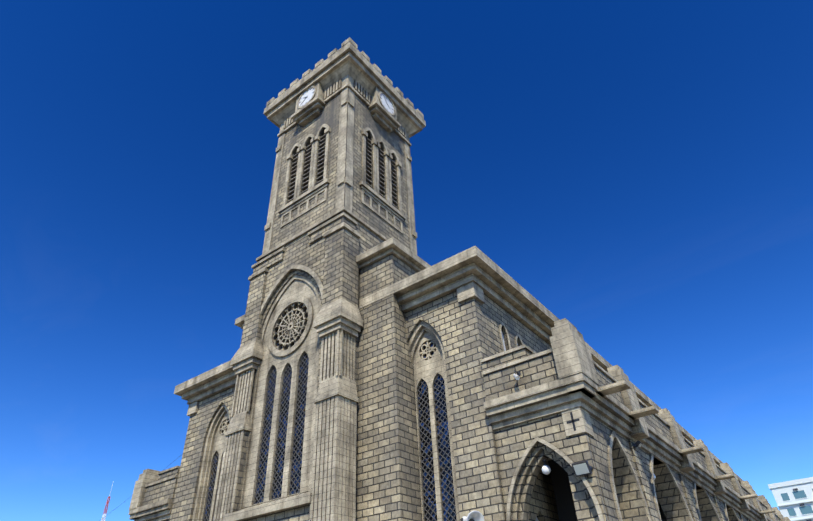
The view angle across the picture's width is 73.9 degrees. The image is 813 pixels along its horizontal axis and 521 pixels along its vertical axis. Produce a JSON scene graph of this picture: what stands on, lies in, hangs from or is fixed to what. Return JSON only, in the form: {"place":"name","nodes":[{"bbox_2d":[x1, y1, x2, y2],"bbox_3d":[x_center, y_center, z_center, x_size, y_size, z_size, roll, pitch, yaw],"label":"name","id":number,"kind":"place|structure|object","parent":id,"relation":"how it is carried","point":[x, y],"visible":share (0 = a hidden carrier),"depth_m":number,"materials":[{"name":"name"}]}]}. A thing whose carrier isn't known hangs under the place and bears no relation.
{"place":"outdoors","nodes":[
{"label":"outdoors","id":0,"kind":"place"},
{"bbox_2d":[101,484,112,520],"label":"radio mast","id":1,"kind":"object","parent":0,"point":[105,509],"visible":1,"depth_m":174.97,"materials":[{"name":"red"}]},
{"bbox_2d":[0,0,812,520],"label":"sky","id":2,"kind":"structure","parent":0,"point":[642,170],"materials":[{"name":"blue"}]},
{"bbox_2d":[142,93,779,520],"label":"brick wall","id":3,"kind":"structure","parent":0,"point":[486,457],"depth_m":16.21,"materials":[{"name":"grey brick"}]},
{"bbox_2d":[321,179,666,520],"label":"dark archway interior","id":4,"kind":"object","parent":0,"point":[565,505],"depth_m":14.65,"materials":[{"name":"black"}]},
{"bbox_2d":[768,477,812,520],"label":"apartment block","id":5,"kind":"structure","parent":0,"point":[794,500],"depth_m":116.96,"materials":[{"name":"white"}]},
{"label":"forecourt paving","id":6,"kind":"structure","parent":0,"visible":0},
{"bbox_2d":[128,37,790,520],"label":"stone trim","id":7,"kind":"structure","parent":6,"relation":"on","point":[348,71],"depth_m":17.89,"materials":[{"name":"grey stone"}]},
{"bbox_2d":[203,352,456,520],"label":"window lattice","id":8,"kind":"object","parent":7,"relation":"in","point":[214,474],"visible":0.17,"depth_m":16.43,"materials":[{"name":"grey metal"}]},
{"bbox_2d":[204,305,456,520],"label":"window glass","id":9,"kind":"object","parent":7,"relation":"in","point":[430,459],"visible":0.07,"depth_m":16.16,"materials":[{"name":"blue glass"}]},
{"bbox_2d":[287,134,397,207],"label":"louvers","id":10,"kind":"object","parent":7,"relation":"in","point":[322,156],"visible":0.38,"depth_m":24.09,"materials":[{"name":"grey wood"}]},
{"bbox_2d":[299,88,393,113],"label":"clock faces","id":11,"kind":"object","parent":7,"relation":"attached to","point":[309,93],"visible":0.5,"depth_m":26.28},
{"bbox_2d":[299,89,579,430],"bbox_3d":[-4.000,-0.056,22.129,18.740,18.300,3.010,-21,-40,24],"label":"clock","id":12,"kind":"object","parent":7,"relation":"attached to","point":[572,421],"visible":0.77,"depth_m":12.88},
{"bbox_2d":[461,511,484,520],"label":"loudspeaker horn","id":13,"kind":"object","parent":7,"relation":"attached to","point":[475,516],"visible":1,"depth_m":12.58,"materials":[{"name":"white plastic"}]},
{"bbox_2d":[513,370,520,379],"bbox_3d":[2.835,2.973,13.931,0.187,0.340,0.378,-15,-38,16],"label":"security camera","id":14,"kind":"object","parent":7,"relation":"attached to","point":[516,376],"visible":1,"depth_m":13.90,"materials":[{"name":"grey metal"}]},
{"bbox_2d":[501,331,538,520],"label":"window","id":15,"kind":"structure","parent":7,"relation":"in","point":[505,350],"depth_m":17.09,"materials":[{"name":"glass"}]},
{"bbox_2d":[541,460,550,474],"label":"globe lamp","id":16,"kind":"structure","parent":7,"relation":"attached to","point":[546,469],"depth_m":13.04,"materials":[{"name":"white glass"}]},
{"bbox_2d":[571,460,592,476],"bbox_3d":[3.943,4.675,12.130,0.400,0.278,0.260,-26,-42,28],"label":"floodlight","id":17,"kind":"object","parent":7,"relation":"attached to","point":[581,468],"depth_m":12.07,"materials":[{"name":"grey metal"}]},
{"bbox_2d":[632,440,642,447],"bbox_3d":[6.460,5.140,15.098,0.244,0.170,0.240,-26,-42,28],"label":"wall lamp","id":18,"kind":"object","parent":7,"relation":"attached to","point":[638,443],"depth_m":15.04,"materials":[{"name":"grey metal"}]}
]}

